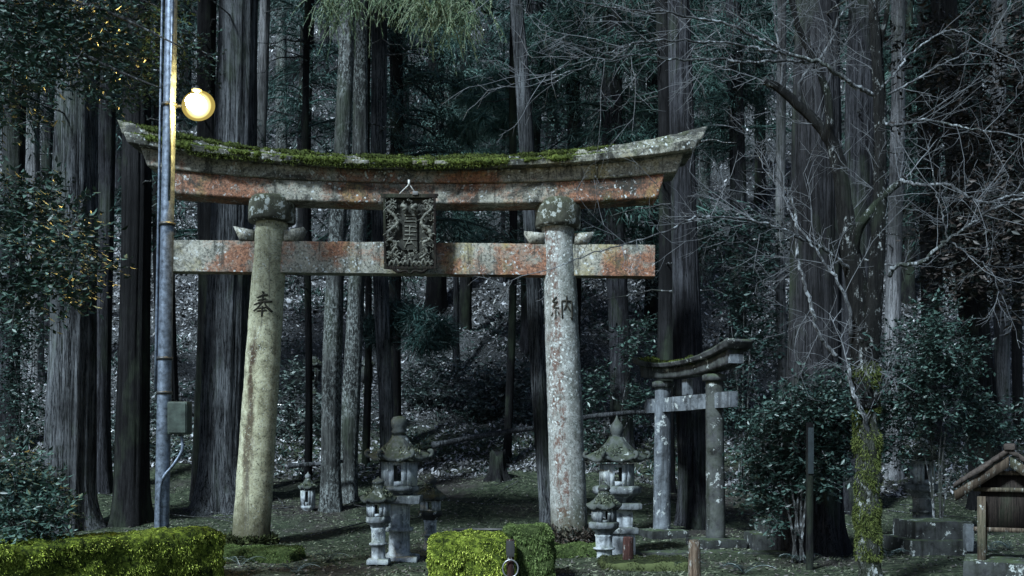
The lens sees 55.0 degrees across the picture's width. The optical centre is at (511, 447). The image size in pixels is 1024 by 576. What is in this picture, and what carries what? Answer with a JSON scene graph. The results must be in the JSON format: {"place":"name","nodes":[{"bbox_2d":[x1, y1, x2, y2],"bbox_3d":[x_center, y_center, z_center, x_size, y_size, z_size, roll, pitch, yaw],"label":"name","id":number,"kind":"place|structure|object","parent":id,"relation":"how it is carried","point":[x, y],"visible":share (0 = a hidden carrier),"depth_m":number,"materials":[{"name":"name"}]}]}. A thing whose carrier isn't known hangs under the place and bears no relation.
{"place":"outdoors","nodes":[
{"label":"outdoors","id":0,"kind":"place"},
{"bbox_2d":[0,0,1023,575],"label":"ground","id":1,"kind":"structure","parent":0,"point":[284,524],"depth_m":27.14,"materials":[{"name":"soil"}]},
{"bbox_2d":[0,291,49,469],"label":"rhododendron","id":2,"kind":"object","parent":1,"relation":"on","point":[7,387],"visible":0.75,"depth_m":24.02,"materials":[{"name":"green plant"}]},
{"bbox_2d":[25,4,54,385],"bbox_3d":[-14.694,-13.828,31.183,2.342,24.500,3.396,0,0,-18],"label":"cedar tree","id":3,"kind":"object","parent":1,"relation":"on","point":[32,164],"visible":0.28,"depth_m":30.82,"materials":[{"name":"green plant"}]},
{"bbox_2d":[0,431,90,544],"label":"shrub","id":4,"kind":"object","parent":1,"relation":"on","point":[29,517],"visible":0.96,"depth_m":10.83,"materials":[{"name":"green plant"}]},
{"bbox_2d":[40,5,55,338],"bbox_3d":[-15.905,-15.604,34.297,3.115,24.500,2.518,0,0,0],"label":"cedar tree","id":5,"kind":"object","parent":1,"relation":"on","point":[44,159],"visible":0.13,"depth_m":33.87,"materials":[{"name":"brown plant"}]},
{"bbox_2d":[20,0,106,534],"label":"cedar tree","id":6,"kind":"object","parent":1,"relation":"on","point":[70,431],"visible":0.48,"depth_m":18.28,"materials":[{"name":"grey plant"}]},
{"bbox_2d":[0,1,180,454],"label":"cedar tree","id":7,"kind":"object","parent":1,"relation":"on","point":[15,155],"visible":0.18,"depth_m":25.81,"materials":[{"name":"brown plant"}]},
{"bbox_2d":[0,525,225,575],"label":"clipped hedge","id":8,"kind":"object","parent":1,"relation":"on","point":[196,550],"depth_m":11.05,"materials":[{"name":"plant"}]},
{"bbox_2d":[0,0,226,349],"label":"evergreen tree","id":9,"kind":"object","parent":1,"relation":"on","point":[47,262],"visible":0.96,"depth_m":10.37,"materials":[{"name":"green plant"}]},
{"bbox_2d":[38,0,193,493],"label":"cedar tree","id":10,"kind":"object","parent":1,"relation":"on","point":[106,155],"visible":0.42,"depth_m":21.88,"materials":[{"name":"brown plant"}]},
{"bbox_2d":[45,0,196,208],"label":"cedar tree","id":11,"kind":"object","parent":1,"relation":"on","point":[118,164],"visible":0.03,"depth_m":43.73,"materials":[{"name":"brown plant"}]},
{"bbox_2d":[107,0,163,527],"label":"cedar tree","id":12,"kind":"object","parent":1,"relation":"on","point":[131,505],"visible":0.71,"depth_m":18.77,"materials":[{"name":"brown plant"}]},
{"bbox_2d":[111,372,193,464],"bbox_3d":[-9.300,-0.223,24.865,3.679,3.716,1.600,0,0,11],"label":"rhododendron","id":13,"kind":"object","parent":1,"relation":"on","point":[154,417],"visible":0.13,"depth_m":24.80,"materials":[{"name":"green plant"}]},
{"bbox_2d":[55,0,274,429],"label":"cedar tree","id":14,"kind":"object","parent":1,"relation":"on","point":[178,234],"visible":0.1,"depth_m":27.78,"materials":[{"name":"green plant"}]},
{"bbox_2d":[154,0,214,527],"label":"street lamp","id":15,"kind":"object","parent":1,"relation":"on","point":[175,417],"visible":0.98,"depth_m":13.12,"materials":[{"name":"metal"}]},
{"bbox_2d":[151,0,218,130],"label":"cedar tree","id":16,"kind":"object","parent":1,"relation":"on","point":[181,100],"visible":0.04,"depth_m":51.82,"materials":[{"name":"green plant"}]},
{"bbox_2d":[175,0,216,500],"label":"cedar tree","id":17,"kind":"object","parent":1,"relation":"on","point":[206,15],"visible":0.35,"depth_m":21.62,"materials":[{"name":"brown plant"}]},
{"bbox_2d":[155,0,305,515],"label":"cedar tree","id":18,"kind":"object","parent":1,"relation":"on","point":[228,295],"visible":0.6,"depth_m":20.23,"materials":[{"name":"grey plant"}]},
{"bbox_2d":[180,0,339,148],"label":"cedar tree","id":19,"kind":"object","parent":1,"relation":"on","point":[279,62],"visible":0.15,"depth_m":46.81,"materials":[{"name":"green plant"}]},
{"bbox_2d":[223,542,306,563],"bbox_3d":[-3.833,1.600,14.593,1.520,0.361,0.953,0,0,0],"label":"moss mound","id":20,"kind":"object","parent":1,"relation":"on","point":[280,554],"visible":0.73,"depth_m":14.24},
{"bbox_2d":[255,0,321,225],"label":"cedar tree","id":21,"kind":"object","parent":1,"relation":"on","point":[263,55],"visible":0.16,"depth_m":26.91,"materials":[{"name":"brown plant"}]},
{"bbox_2d":[268,562,323,573],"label":"fern","id":22,"kind":"object","parent":1,"relation":"on","point":[302,566],"visible":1,"depth_m":12.48,"materials":[{"name":"green plant"}]},
{"bbox_2d":[276,355,321,438],"bbox_3d":[-5.941,-1.123,26.941,2.586,3.044,1.767,0,0,42],"label":"rhododendron","id":23,"kind":"object","parent":1,"relation":"on","point":[290,421],"visible":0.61,"depth_m":27.05,"materials":[{"name":"green plant"}]},
{"bbox_2d":[298,472,317,510],"bbox_3d":[-4.256,1.128,20.497,0.424,1.264,0.375,0,0,0],"label":"stone lantern","id":24,"kind":"object","parent":1,"relation":"on","point":[307,487],"visible":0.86,"depth_m":20.40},
{"bbox_2d":[276,0,339,81],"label":"cedar tree","id":25,"kind":"object","parent":1,"relation":"on","point":[327,40],"visible":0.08,"depth_m":57.76,"materials":[{"name":"brown plant"}]},
{"bbox_2d":[257,0,367,481],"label":"cedar tree","id":26,"kind":"object","parent":1,"relation":"on","point":[305,57],"visible":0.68,"depth_m":23.43,"materials":[{"name":"brown plant"}]},
{"bbox_2d":[288,460,342,468],"bbox_3d":[-4.193,0.349,21.011,1.175,0.206,0.132,0,0,0],"label":"fallen log","id":27,"kind":"object","parent":1,"relation":"on","point":[303,465],"visible":0.56,"depth_m":20.96,"materials":[{"name":"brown wood"}]},
{"bbox_2d":[312,356,321,404],"bbox_3d":[-5.929,-2.039,29.500,0.558,1.486,0.486,0,0,0],"label":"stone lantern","id":28,"kind":"object","parent":1,"relation":"on","point":[316,363],"visible":0.62,"depth_m":29.41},
{"bbox_2d":[257,0,389,240],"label":"cedar tree","id":29,"kind":"object","parent":1,"relation":"on","point":[295,20],"visible":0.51,"depth_m":40.77,"materials":[{"name":"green plant"}]},
{"bbox_2d":[318,0,354,512],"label":"cedar tree","id":30,"kind":"object","parent":1,"relation":"on","point":[330,498],"visible":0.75,"depth_m":20.45,"materials":[{"name":"brown plant"}]},
{"bbox_2d":[304,0,411,503],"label":"cedar tree","id":31,"kind":"object","parent":1,"relation":"on","point":[351,392],"visible":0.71,"depth_m":21.47,"materials":[{"name":"brown plant"}]},
{"bbox_2d":[361,358,374,404],"bbox_3d":[-4.073,-1.878,27.497,0.477,1.342,0.420,0,0,0],"label":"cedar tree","id":32,"kind":"object","parent":1,"relation":"on","point":[363,371],"visible":0.21,"depth_m":27.39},
{"bbox_2d":[360,476,396,564],"bbox_3d":[-1.850,1.001,13.600,0.516,1.215,0.449,0,0,0],"label":"stone lantern","id":33,"kind":"object","parent":1,"relation":"on","point":[375,495],"visible":1,"depth_m":13.51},
{"bbox_2d":[349,0,424,466],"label":"cedar tree","id":34,"kind":"object","parent":1,"relation":"on","point":[367,389],"visible":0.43,"depth_m":25.45,"materials":[{"name":"brown plant"}]},
{"bbox_2d":[264,0,523,416],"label":"cedar tree","id":35,"kind":"object","parent":1,"relation":"on","point":[437,334],"visible":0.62,"depth_m":26.48,"materials":[{"name":"green plant"}]},
{"bbox_2d":[314,0,476,154],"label":"cedar tree","id":36,"kind":"object","parent":1,"relation":"on","point":[406,71],"visible":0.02,"depth_m":49.72,"materials":[{"name":"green plant"}]},
{"bbox_2d":[364,416,434,562],"bbox_3d":[-1.629,0.592,14.199,1.019,2.110,0.891,0,0,0],"label":"stone lantern","id":37,"kind":"object","parent":1,"relation":"on","point":[398,448],"visible":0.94,"depth_m":14.05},
{"bbox_2d":[291,0,508,476],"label":"cedar tree","id":38,"kind":"object","parent":1,"relation":"on","point":[379,19],"visible":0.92,"depth_m":23.98,"materials":[{"name":"grey plant"}]},
{"bbox_2d":[118,120,706,545],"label":"torii gate","id":39,"kind":"structure","parent":1,"relation":"on","point":[272,188],"depth_m":16.44,"materials":[{"name":"stone"}]},
{"bbox_2d":[380,180,437,274],"bbox_3d":[-1.681,-3.623,16.168,0.962,1.524,0.202,0,7,0],"label":"carved plaque","id":40,"kind":"object","parent":39,"relation":"attached to","point":[409,224],"visible":1,"depth_m":16.18,"materials":[{"name":"stone"}]},
{"bbox_2d":[323,0,508,315],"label":"cedar tree","id":41,"kind":"object","parent":1,"relation":"on","point":[436,290],"visible":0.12,"depth_m":37.70,"materials":[{"name":"green plant"}]},
{"bbox_2d":[417,472,445,550],"bbox_3d":[-1.245,0.960,15.000,0.470,1.198,0.407,0,0,0],"label":"stone lantern","id":42,"kind":"object","parent":1,"relation":"on","point":[432,493],"visible":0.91,"depth_m":14.91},
{"bbox_2d":[401,348,465,416],"bbox_3d":[-2.522,-1.605,29.984,2.369,3.265,1.796,0,0,0],"label":"rhododendron","id":43,"kind":"object","parent":1,"relation":"on","point":[434,368],"visible":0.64,"depth_m":29.81,"materials":[{"name":"green plant"}]},
{"bbox_2d":[387,5,500,146],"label":"cedar tree","id":44,"kind":"object","parent":1,"relation":"on","point":[452,64],"visible":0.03,"depth_m":45.95,"materials":[{"name":"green plant"}]},
{"bbox_2d":[438,0,500,331],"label":"cedar tree","id":45,"kind":"object","parent":1,"relation":"on","point":[465,309],"visible":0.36,"depth_m":35.84,"materials":[{"name":"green plant"}]},
{"bbox_2d":[426,528,518,575],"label":"clipped hedge","id":46,"kind":"object","parent":1,"relation":"on","point":[470,552],"visible":0.84,"depth_m":10.98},
{"bbox_2d":[407,13,545,375],"bbox_3d":[-1.688,-8.344,30.826,5.430,12.718,10.079,0,0,0],"label":"cedar tree","id":47,"kind":"object","parent":1,"relation":"on","point":[473,120],"visible":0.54,"depth_m":27.52,"materials":[{"name":"green plant"}]},
{"bbox_2d":[431,426,533,448],"bbox_3d":[-0.706,-0.294,25.571,2.891,0.632,0.295,0,0,-21],"label":"fallen log","id":48,"kind":"object","parent":1,"relation":"on","point":[437,444],"visible":0.95,"depth_m":25.52,"materials":[{"name":"brown wood"}]},
{"bbox_2d":[433,354,546,422],"bbox_3d":[-0.581,-1.754,29.884,3.935,2.420,2.111,0,0,0],"label":"rhododendron","id":49,"kind":"object","parent":1,"relation":"on","point":[488,382],"visible":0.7,"depth_m":29.70,"materials":[{"name":"green plant"}]},
{"bbox_2d":[483,449,511,482],"bbox_3d":[-0.332,0.538,22.968,0.715,1.020,0.693,0,0,0],"label":"tree stump","id":50,"kind":"object","parent":1,"relation":"on","point":[497,471],"visible":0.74,"depth_m":22.85,"materials":[{"name":"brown wood"}]},
{"bbox_2d":[444,0,557,283],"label":"cedar tree","id":51,"kind":"object","parent":1,"relation":"on","point":[502,146],"visible":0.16,"depth_m":39.92,"materials":[{"name":"green plant"}]},
{"bbox_2d":[453,528,553,531],"bbox_3d":[-0.131,1.445,14.600,1.497,0.510,0.044,0,0,0],"label":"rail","id":52,"kind":"object","parent":1,"relation":"on","point":[478,529],"visible":0.28,"depth_m":14.58,"materials":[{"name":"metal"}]},
{"bbox_2d":[484,0,524,74],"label":"cedar tree","id":53,"kind":"object","parent":1,"relation":"on","point":[491,36],"visible":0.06,"depth_m":59.77,"materials":[{"name":"brown plant"}]},
{"bbox_2d":[476,6,540,463],"bbox_3d":[-0.087,-11.341,26.746,1.893,24.500,2.204,0,0,-40],"label":"cedar tree","id":54,"kind":"object","parent":1,"relation":"on","point":[508,419],"visible":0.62,"depth_m":26.44,"materials":[{"name":"brown plant"}]},
{"bbox_2d":[416,0,601,355],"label":"cedar tree","id":55,"kind":"object","parent":1,"relation":"on","point":[531,31],"visible":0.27,"depth_m":33.41,"materials":[{"name":"green plant"}]},
{"bbox_2d":[502,539,518,575],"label":"metal post","id":56,"kind":"object","parent":1,"relation":"on","point":[510,551],"visible":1,"depth_m":9.56,"materials":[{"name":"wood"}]},
{"bbox_2d":[0,0,1023,500],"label":"leaf litter","id":57,"kind":"object","parent":1,"relation":"on","point":[516,424],"visible":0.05,"depth_m":34.67,"materials":[{"name":"plant"}]},
{"bbox_2d":[0,34,1023,498],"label":"hillside undergrowth","id":58,"kind":"object","parent":1,"relation":"on","point":[318,292],"visible":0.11,"depth_m":33.61,"materials":[{"name":"green plant"}]},
{"bbox_2d":[0,414,1023,575],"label":"ground moss","id":59,"kind":"object","parent":1,"relation":"on","point":[595,564],"visible":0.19,"depth_m":18.54,"materials":[{"name":"plant"}]},
{"bbox_2d":[0,91,1023,536],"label":"fallen twigs","id":60,"kind":"object","parent":1,"relation":"on","point":[482,453],"visible":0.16,"depth_m":22.48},
{"bbox_2d":[7,453,1023,575],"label":"leaf litter","id":61,"kind":"object","parent":1,"relation":"on","point":[424,570],"visible":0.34,"depth_m":15.05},
{"bbox_2d":[501,522,556,575],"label":"clipped hedge","id":62,"kind":"object","parent":1,"relation":"on","point":[536,550],"visible":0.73,"depth_m":11.36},
{"bbox_2d":[509,0,550,523],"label":"cedar tree","id":63,"kind":"object","parent":1,"relation":"on","point":[536,339],"visible":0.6,"depth_m":18.90,"materials":[{"name":"brown plant"}]},
{"bbox_2d":[436,0,656,340],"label":"cedar tree","id":64,"kind":"object","parent":1,"relation":"on","point":[558,92],"visible":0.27,"depth_m":32.75,"materials":[{"name":"green plant"}]},
{"bbox_2d":[436,207,658,343],"bbox_3d":[1.272,-5.787,33.049,8.642,6.696,2.703,0,0,0],"label":"rhododendron","id":65,"kind":"object","parent":1,"relation":"on","point":[520,224],"visible":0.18,"depth_m":32.75,"materials":[{"name":"green plant"}]},
{"bbox_2d":[489,0,630,139],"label":"cedar tree","id":66,"kind":"object","parent":1,"relation":"on","point":[552,127],"visible":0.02,"depth_m":51.76,"materials":[{"name":"green plant"}]},
{"bbox_2d":[554,541,596,557],"bbox_3d":[0.923,1.587,14.599,0.989,0.391,0.833,0,0,0],"label":"moss mound","id":67,"kind":"object","parent":1,"relation":"on","point":[574,549],"visible":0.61,"depth_m":14.27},
{"bbox_2d":[524,0,646,217],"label":"cedar tree","id":68,"kind":"object","parent":1,"relation":"on","point":[597,94],"visible":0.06,"depth_m":45.81,"materials":[{"name":"brown plant"}]},
{"bbox_2d":[586,481,621,557],"bbox_3d":[1.337,1.105,14.300,0.524,1.243,0.453,0,0,0],"label":"stone lantern","id":69,"kind":"object","parent":1,"relation":"on","point":[602,528],"visible":0.93,"depth_m":14.18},
{"bbox_2d":[582,415,650,554],"bbox_3d":[1.621,0.628,15.202,1.066,2.266,0.944,0,0,0],"label":"stone lantern","id":70,"kind":"object","parent":1,"relation":"on","point":[616,447],"visible":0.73,"depth_m":14.98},
{"bbox_2d":[583,410,654,420],"bbox_3d":[2.588,-0.778,25.561,3.327,0.493,0.258,0,0,-18],"label":"fallen log","id":71,"kind":"object","parent":1,"relation":"on","point":[608,414],"visible":0.51,"depth_m":25.57,"materials":[{"name":"brown wood"}]},
{"bbox_2d":[581,310,657,463],"bbox_3d":[2.727,-1.549,25.945,3.081,4.208,1.742,0,0,17],"label":"rhododendron","id":72,"kind":"object","parent":1,"relation":"on","point":[596,396],"visible":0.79,"depth_m":25.94,"materials":[{"name":"green plant"}]},
{"bbox_2d":[489,0,760,449],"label":"cedar tree","id":73,"kind":"object","parent":1,"relation":"on","point":[618,312],"visible":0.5,"depth_m":26.74,"materials":[{"name":"green plant"}]},
{"bbox_2d":[584,0,693,136],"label":"cedar tree","id":74,"kind":"object","parent":1,"relation":"on","point":[641,84],"visible":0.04,"depth_m":55.81,"materials":[{"name":"brown plant"}]},
{"bbox_2d":[597,553,687,571],"bbox_3d":[1.787,1.588,13.192,1.313,0.340,0.957,0,0,0],"label":"moss mound","id":75,"kind":"object","parent":1,"relation":"on","point":[654,562],"visible":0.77,"depth_m":12.83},
{"bbox_2d":[623,536,633,559],"bbox_3d":[1.535,1.462,13.000,0.147,0.576,0.146,0,0,0],"label":"wooden stake","id":76,"kind":"object","parent":75,"relation":"on","point":[628,554],"visible":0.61,"depth_m":12.94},
{"bbox_2d":[546,0,770,331],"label":"cedar tree","id":77,"kind":"object","parent":1,"relation":"on","point":[651,306],"visible":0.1,"depth_m":37.68,"materials":[{"name":"green plant"}]},
{"bbox_2d":[603,0,736,529],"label":"cedar tree","id":78,"kind":"object","parent":1,"relation":"on","point":[690,425],"visible":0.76,"depth_m":19.00,"materials":[{"name":"brown plant"}]},
{"bbox_2d":[611,0,736,492],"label":"cedar tree","id":79,"kind":"object","parent":1,"relation":"on","point":[665,338],"visible":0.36,"depth_m":22.38,"materials":[{"name":"brown plant"}]},
{"bbox_2d":[631,338,754,548],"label":"torii gate","id":80,"kind":"structure","parent":1,"relation":"on","point":[715,400],"depth_m":16.38,"materials":[{"name":"stone"}]},
{"bbox_2d":[688,539,700,575],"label":"wooden stake","id":81,"kind":"object","parent":1,"relation":"on","point":[694,563],"visible":1,"depth_m":11.14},
{"bbox_2d":[622,0,793,283],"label":"cedar tree","id":82,"kind":"object","parent":1,"relation":"on","point":[705,277],"visible":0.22,"depth_m":43.71,"materials":[{"name":"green plant"}]},
{"bbox_2d":[635,550,786,554],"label":"stone kerb","id":83,"kind":"structure","parent":1,"relation":"on","point":[676,552],"depth_m":15.02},
{"bbox_2d":[443,0,1023,575],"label":"maple tree","id":84,"kind":"object","parent":1,"relation":"on","point":[863,368],"visible":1,"depth_m":10.85,"materials":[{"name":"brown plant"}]},
{"bbox_2d":[635,0,848,433],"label":"cedar tree","id":85,"kind":"object","parent":1,"relation":"on","point":[736,104],"visible":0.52,"depth_m":31.80,"materials":[{"name":"green plant"}]},
{"bbox_2d":[697,201,789,492],"bbox_3d":[5.672,-2.429,24.092,2.725,7.189,1.915,0,0,-32],"label":"rhododendron","id":86,"kind":"object","parent":1,"relation":"on","point":[746,299],"visible":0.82,"depth_m":24.01,"materials":[{"name":"green plant"}]},
{"bbox_2d":[718,561,775,573],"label":"fern","id":87,"kind":"object","parent":1,"relation":"on","point":[737,566],"visible":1,"depth_m":12.49,"materials":[{"name":"green plant"}]},
{"bbox_2d":[719,0,789,475],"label":"cedar tree","id":88,"kind":"object","parent":1,"relation":"on","point":[780,136],"visible":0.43,"depth_m":24.93,"materials":[{"name":"brown plant"}]},
{"bbox_2d":[744,516,775,549],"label":"stone plinth","id":89,"kind":"structure","parent":1,"relation":"on","point":[756,539],"depth_m":15.73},
{"bbox_2d":[693,0,840,204],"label":"cedar tree","id":90,"kind":"object","parent":1,"relation":"on","point":[759,177],"visible":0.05,"depth_m":49.81,"materials":[{"name":"brown plant"}]},
{"bbox_2d":[722,360,881,562],"bbox_3d":[4.085,0.259,13.985,2.147,2.967,1.964,0,0,0],"label":"camellia shrub","id":91,"kind":"object","parent":1,"relation":"on","point":[788,414],"visible":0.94,"depth_m":13.84,"materials":[{"name":"green plant"}]},
{"bbox_2d":[806,422,813,569],"bbox_3d":[3.996,0.703,13.192,0.108,2.094,0.119,0,0,0],"label":"marker post","id":92,"kind":"object","parent":1,"relation":"on","point":[809,494],"visible":0.98,"depth_m":13.16,"materials":[{"name":"grey wood"}]},
{"bbox_2d":[743,0,915,127],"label":"cedar tree","id":93,"kind":"object","parent":1,"relation":"on","point":[844,17],"visible":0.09,"depth_m":46.25,"materials":[{"name":"green plant"}]},
{"bbox_2d":[771,0,907,557],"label":"cedar tree","id":94,"kind":"object","parent":1,"relation":"on","point":[831,537],"visible":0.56,"depth_m":15.08,"materials":[{"name":"brown plant"}]},
{"bbox_2d":[791,0,928,514],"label":"cedar tree","id":95,"kind":"object","parent":1,"relation":"on","point":[856,116],"visible":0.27,"depth_m":21.72,"materials":[{"name":"brown plant"}]},
{"bbox_2d":[840,0,963,480],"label":"cedar tree","id":96,"kind":"object","parent":1,"relation":"on","point":[893,287],"visible":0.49,"depth_m":25.87,"materials":[{"name":"grey plant"}]},
{"bbox_2d":[840,0,990,306],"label":"cedar tree","id":97,"kind":"object","parent":1,"relation":"on","point":[908,286],"visible":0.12,"depth_m":41.70,"materials":[{"name":"brown plant"}]},
{"bbox_2d":[883,518,976,555],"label":"stone plinth","id":98,"kind":"structure","parent":1,"relation":"on","point":[927,536],"depth_m":15.20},
{"bbox_2d":[899,438,945,517],"bbox_3d":[7.930,0.736,19.001,0.916,1.944,0.801,0,0,0],"label":"stone lantern","id":99,"kind":"object","parent":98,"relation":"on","point":[917,488],"visible":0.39,"depth_m":18.83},
{"bbox_2d":[842,0,1023,446],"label":"cedar tree","id":100,"kind":"object","parent":1,"relation":"on","point":[921,199],"visible":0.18,"depth_m":29.73,"materials":[{"name":"brown plant"}]},
{"bbox_2d":[871,0,1023,335],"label":"evergreen tree","id":101,"kind":"object","parent":1,"relation":"on","point":[980,278],"visible":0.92,"depth_m":19.83,"materials":[{"name":"green plant"}]},
{"bbox_2d":[877,288,1023,517],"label":"camellia shrub","id":102,"kind":"object","parent":1,"relation":"on","point":[949,362],"visible":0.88,"depth_m":17.32,"materials":[{"name":"green plant"}]},
{"bbox_2d":[887,0,1023,286],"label":"cedar tree","id":103,"kind":"object","parent":1,"relation":"on","point":[980,84],"visible":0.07,"depth_m":35.80,"materials":[{"name":"brown plant"}]},
{"bbox_2d":[963,523,973,551],"bbox_3d":[6.855,1.344,14.763,0.141,0.425,0.135,0,0,0],"label":"stone post","id":104,"kind":"object","parent":1,"relation":"on","point":[968,538],"visible":0.98,"depth_m":14.70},
{"bbox_2d":[930,0,1011,510],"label":"cedar tree","id":105,"kind":"object","parent":1,"relation":"on","point":[974,307],"visible":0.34,"depth_m":22.75,"materials":[{"name":"brown plant"}]},
{"bbox_2d":[953,443,1023,575],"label":"shrine","id":106,"kind":"object","parent":1,"relation":"on","point":[1000,502],"visible":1,"depth_m":11.77,"materials":[{"name":"wood"}]},
{"bbox_2d":[962,0,1023,175],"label":"cedar tree","id":107,"kind":"object","parent":1,"relation":"on","point":[1010,88],"visible":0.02,"depth_m":51.82,"materials":[{"name":"green plant"}]},
{"bbox_2d":[963,0,1023,470],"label":"cedar tree","id":108,"kind":"object","parent":1,"relation":"on","point":[1002,362],"visible":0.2,"depth_m":23.36,"materials":[{"name":"brown plant"}]},
{"bbox_2d":[983,0,1023,443],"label":"cedar tree","id":109,"kind":"object","parent":1,"relation":"on","point":[1017,368],"visible":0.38,"depth_m":30.88,"materials":[{"name":"brown plant"}]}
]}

